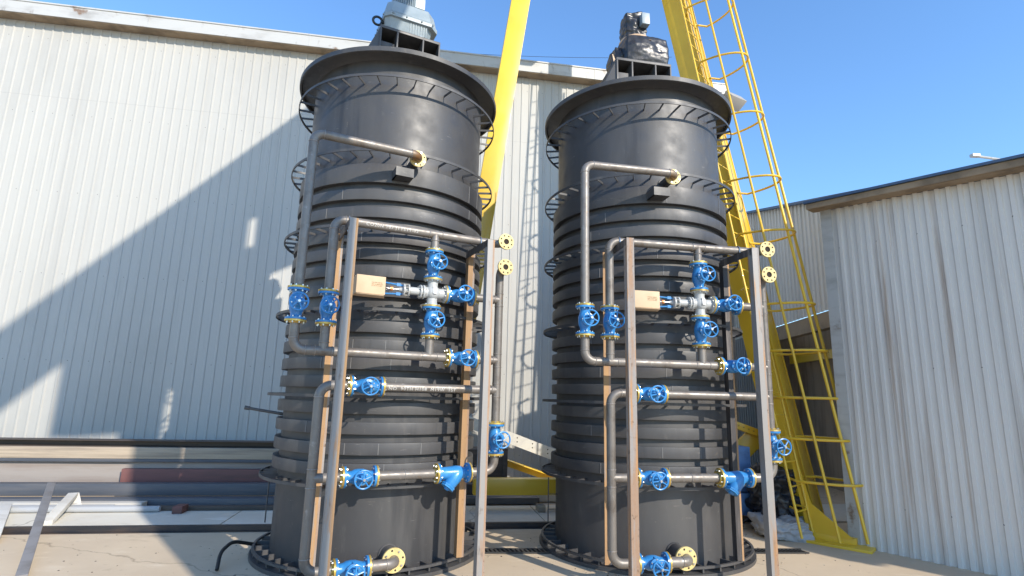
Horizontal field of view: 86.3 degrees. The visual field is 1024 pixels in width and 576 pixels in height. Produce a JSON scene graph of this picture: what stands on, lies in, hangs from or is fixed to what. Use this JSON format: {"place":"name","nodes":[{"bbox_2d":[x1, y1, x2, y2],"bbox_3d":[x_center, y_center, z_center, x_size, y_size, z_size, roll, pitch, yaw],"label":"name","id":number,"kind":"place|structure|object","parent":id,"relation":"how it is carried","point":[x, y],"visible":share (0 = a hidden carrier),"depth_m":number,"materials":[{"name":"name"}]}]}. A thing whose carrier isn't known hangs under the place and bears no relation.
{"place":"outdoors","nodes":[
{"label":"outdoors","id":0,"kind":"place"},
{"bbox_2d":[5,504,846,525],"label":"pavement","id":1,"kind":"structure","parent":0,"point":[523,513],"depth_m":6.96,"materials":[{"name":"concrete"}]},
{"bbox_2d":[43,492,81,524],"bbox_3d":[-5.590,2.754,6.853,0.207,0.212,1.077,7,-12,-25],"label":"white trestle","id":2,"kind":"object","parent":1,"relation":"on","point":[60,508],"visible":0.66,"depth_m":6.80,"materials":[{"name":"white metal"}]},
{"bbox_2d":[12,504,114,505],"bbox_3d":[-8.130,2.716,6.724,5.900,0.074,0.074,3,-11,-9],"label":"steel pipe","id":3,"kind":"object","parent":1,"relation":"on","point":[55,505],"visible":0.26,"depth_m":7.03,"materials":[{"name":"grey metal"}]},
{"bbox_2d":[0,501,146,505],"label":"white board","id":4,"kind":"object","parent":1,"relation":"on","point":[141,503],"visible":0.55,"depth_m":7.22,"materials":[{"name":"white wood"}]},
{"bbox_2d":[12,505,137,506],"bbox_3d":[-7.774,2.722,6.708,5.800,0.074,0.074,3,-11,-9],"label":"steel pipe","id":5,"kind":"object","parent":1,"relation":"on","point":[81,505],"visible":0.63,"depth_m":7.08,"materials":[{"name":"grey metal"}]},
{"bbox_2d":[9,506,160,512],"bbox_3d":[-7.417,2.728,6.693,5.700,0.074,0.074,3,-11,-9],"label":"steel pipe","id":6,"kind":"object","parent":1,"relation":"on","point":[78,509],"visible":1,"depth_m":7.01,"materials":[{"name":"grey metal"}]},
{"bbox_2d":[172,504,188,513],"bbox_3d":[-4.347,2.892,7.161,0.120,0.090,0.200,3,-11,-9],"label":"timber block","id":7,"kind":"object","parent":1,"relation":"on","point":[179,508],"depth_m":7.08,"materials":[{"name":"red wood"}]},
{"bbox_2d":[147,505,272,510],"bbox_3d":[-4.924,2.909,7.219,4.200,0.050,0.100,3,-11,-9],"label":"dark bar","id":8,"kind":"object","parent":1,"relation":"on","point":[214,507],"visible":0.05,"depth_m":7.34,"materials":[{"name":"brown metal"}]},
{"bbox_2d":[536,503,545,511],"bbox_3d":[0.409,3.147,7.835,0.100,0.090,0.220,3,-11,-9],"label":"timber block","id":9,"kind":"object","parent":1,"relation":"on","point":[540,507],"depth_m":7.74,"materials":[{"name":"grey wood"}]},
{"bbox_2d":[738,445,754,528],"bbox_3d":[3.228,2.725,7.610,1.150,1.020,0.720,3,-11,-6],"label":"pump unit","id":10,"kind":"object","parent":1,"relation":"on","point":[744,457],"visible":0.02,"depth_m":7.47,"materials":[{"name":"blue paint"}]},
{"bbox_2d":[0,485,995,575],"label":"ground","id":11,"kind":"structure","parent":0,"point":[181,554],"depth_m":5.52,"materials":[{"name":"concrete"}]},
{"bbox_2d":[0,503,11,536],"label":"steel flat","id":12,"kind":"structure","parent":11,"relation":"on","point":[5,508],"depth_m":6.47,"materials":[{"name":"white metal"}]},
{"bbox_2d":[15,482,55,575],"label":"steel flat","id":13,"kind":"structure","parent":11,"relation":"on","point":[25,563],"depth_m":5.48,"materials":[{"name":"grey metal"}]},
{"bbox_2d":[0,461,270,481],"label":"bearer beam","id":14,"kind":"structure","parent":11,"relation":"on","point":[28,471],"depth_m":8.04,"materials":[{"name":"beige metal"}]},
{"bbox_2d":[0,458,271,462],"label":"steel beam","id":15,"kind":"structure","parent":14,"relation":"on","point":[136,460],"depth_m":8.12,"materials":[{"name":"grey metal"}]},
{"bbox_2d":[0,445,278,459],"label":"timber plank","id":16,"kind":"object","parent":15,"relation":"on","point":[128,452],"depth_m":8.14,"materials":[{"name":"beige wood"}]},
{"bbox_2d":[0,437,274,447],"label":"steel beam","id":17,"kind":"structure","parent":16,"relation":"on","point":[9,441],"depth_m":8.35,"materials":[{"name":"black metal"}]},
{"bbox_2d":[120,468,267,481],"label":"bearer beam","id":18,"kind":"structure","parent":11,"relation":"on","point":[181,475],"depth_m":8.17,"materials":[{"name":"red metal"}]},
{"bbox_2d":[215,540,260,570],"bbox_3d":[-2.667,2.550,5.324,0.134,0.173,0.776,0,-11,8],"label":"black hose","id":19,"kind":"object","parent":11,"relation":"on","point":[223,549],"visible":0.87,"depth_m":5.22,"materials":[{"name":"black rubber"}]},
{"bbox_2d":[0,496,539,504],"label":"steel channel","id":20,"kind":"object","parent":11,"relation":"on","point":[208,500],"visible":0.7,"depth_m":7.62,"materials":[{"name":"grey metal"}]},
{"bbox_2d":[0,482,472,495],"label":"steel channel","id":21,"kind":"object","parent":20,"relation":"on","point":[145,488],"visible":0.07,"depth_m":7.71,"materials":[{"name":"grey metal"}]},
{"bbox_2d":[0,0,739,476],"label":"industrial hall","id":22,"kind":"structure","parent":11,"relation":"on","point":[148,202],"depth_m":10.46,"materials":[{"name":"white metal"}]},
{"bbox_2d":[724,91,746,111],"bbox_3d":[5.028,-4.330,12.635,0.668,0.426,0.425,8,-13,-28],"label":"roof eave end","id":23,"kind":"object","parent":22,"relation":"attached to","point":[738,102],"visible":0.68,"depth_m":12.55,"materials":[{"name":"beige metal"}]},
{"bbox_2d":[244,0,495,575],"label":"process tank","id":24,"kind":"object","parent":11,"relation":"on","point":[398,81],"visible":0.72,"depth_m":5.50,"materials":[{"name":"grey plastic"}]},
{"bbox_2d":[1,519,751,534],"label":"crane rail","id":25,"kind":"object","parent":11,"relation":"on","point":[102,529],"depth_m":6.26,"materials":[{"name":"black metal"}]},
{"bbox_2d":[284,130,513,575],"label":"pipe rack","id":26,"kind":"object","parent":11,"relation":"on","point":[461,473],"visible":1,"depth_m":4.92,"materials":[{"name":"metal"}]},
{"bbox_2d":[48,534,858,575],"bbox_3d":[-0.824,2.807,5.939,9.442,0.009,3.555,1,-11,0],"label":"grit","id":27,"kind":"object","parent":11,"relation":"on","point":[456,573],"visible":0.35,"depth_m":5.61,"materials":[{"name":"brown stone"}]},
{"bbox_2d":[467,446,507,482],"bbox_3d":[-0.342,3.151,9.511,1.400,0.740,0.750,3,-11,-9],"label":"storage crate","id":28,"kind":"object","parent":11,"relation":"on","point":[500,470],"visible":0.06,"depth_m":9.26,"materials":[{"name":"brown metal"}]},
{"bbox_2d":[507,460,551,476],"bbox_3d":[0.330,3.215,9.598,1.287,0.516,0.329,3,-11,-9],"label":"yellow bar","id":29,"kind":"object","parent":11,"relation":"on","point":[524,468],"visible":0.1,"depth_m":9.59,"materials":[{"name":"paint"}]},
{"bbox_2d":[511,495,555,501],"bbox_3d":[0.478,3.306,8.692,0.950,0.120,0.300,3,-11,-9],"label":"bar","id":30,"kind":"object","parent":11,"relation":"on","point":[544,498],"visible":0.06,"depth_m":8.55,"materials":[{"name":"grey metal"}]},
{"bbox_2d":[485,548,809,553],"bbox_3d":[0.491,2.822,5.867,5.596,0.015,0.170,2,-11,-5],"label":"drain grate","id":31,"kind":"object","parent":11,"relation":"on","point":[544,551],"visible":0.29,"depth_m":5.88,"materials":[{"name":"grey metal"}]},
{"bbox_2d":[539,12,756,575],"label":"process tank","id":32,"kind":"object","parent":11,"relation":"on","point":[639,105],"visible":0.87,"depth_m":5.93,"materials":[{"name":"grey plastic"}]},
{"bbox_2d":[472,0,875,553],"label":"gantry crane","id":33,"kind":"object","parent":11,"relation":"on","point":[493,158],"visible":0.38,"depth_m":8.43,"materials":[{"name":"yellow paint"}]},
{"bbox_2d":[679,0,869,543],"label":"caged ladder","id":34,"kind":"object","parent":33,"relation":"attached to","point":[817,520],"visible":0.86,"depth_m":7.28,"materials":[{"name":"yellow metal"}]},
{"bbox_2d":[576,161,791,575],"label":"pipe rack","id":35,"kind":"object","parent":11,"relation":"on","point":[734,480],"visible":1,"depth_m":5.23,"materials":[{"name":"metal"}]},
{"bbox_2d":[745,462,801,517],"bbox_3d":[3.438,2.705,7.160,0.669,0.826,0.557,1,-11,0],"label":"plastic sheet","id":36,"kind":"object","parent":11,"relation":"on","point":[782,496],"visible":0.43,"depth_m":7.00,"materials":[{"name":"grey plastic"}]},
{"bbox_2d":[747,512,814,542],"bbox_3d":[3.334,2.979,6.793,0.644,0.313,0.547,1,-11,0],"label":"tarpaulin","id":37,"kind":"object","parent":11,"relation":"on","point":[787,527],"visible":0.69,"depth_m":6.59,"materials":[{"name":"plastic"}]},
{"bbox_2d":[734,187,868,491],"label":"open shed","id":38,"kind":"structure","parent":11,"relation":"on","point":[806,225],"depth_m":11.12,"materials":[{"name":"grey metal"}]},
{"bbox_2d":[780,330,843,491],"bbox_3d":[5.824,1.968,9.404,0.920,3.330,6.064,1,-11,5],"label":"doorway","id":39,"kind":"structure","parent":38,"relation":"in","point":[823,422],"depth_m":11.46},
{"bbox_2d":[803,153,1023,575],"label":"metal shed","id":40,"kind":"structure","parent":11,"relation":"on","point":[924,274],"depth_m":6.05,"materials":[{"name":"white metal"}]},
{"bbox_2d":[969,153,999,159],"bbox_3d":[13.221,0.486,14.241,1.358,8.480,0.120,1,-11,0],"label":"street lamp","id":41,"kind":"object","parent":11,"relation":"on","point":[975,155],"visible":0.15,"depth_m":15.01,"materials":[{"name":"beige"}]},
{"bbox_2d":[469,416,555,459],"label":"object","id":42,"kind":"object","parent":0,"point":[527,444],"visible":0.24,"depth_m":9.97,"materials":[{"name":"metal"}]},
{"bbox_2d":[32,0,1023,326],"label":"sky","id":43,"kind":"structure","parent":0,"point":[854,94],"materials":[{"name":"blue"}]},
{"bbox_2d":[483,54,594,57],"bbox_3d":[-1.924,-14.668,33.457,23.402,0.948,0.023,1,-11,0],"label":"power line","id":44,"kind":"object","parent":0,"point":[565,57],"visible":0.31,"depth_m":33.36,"materials":[{"name":"black"}]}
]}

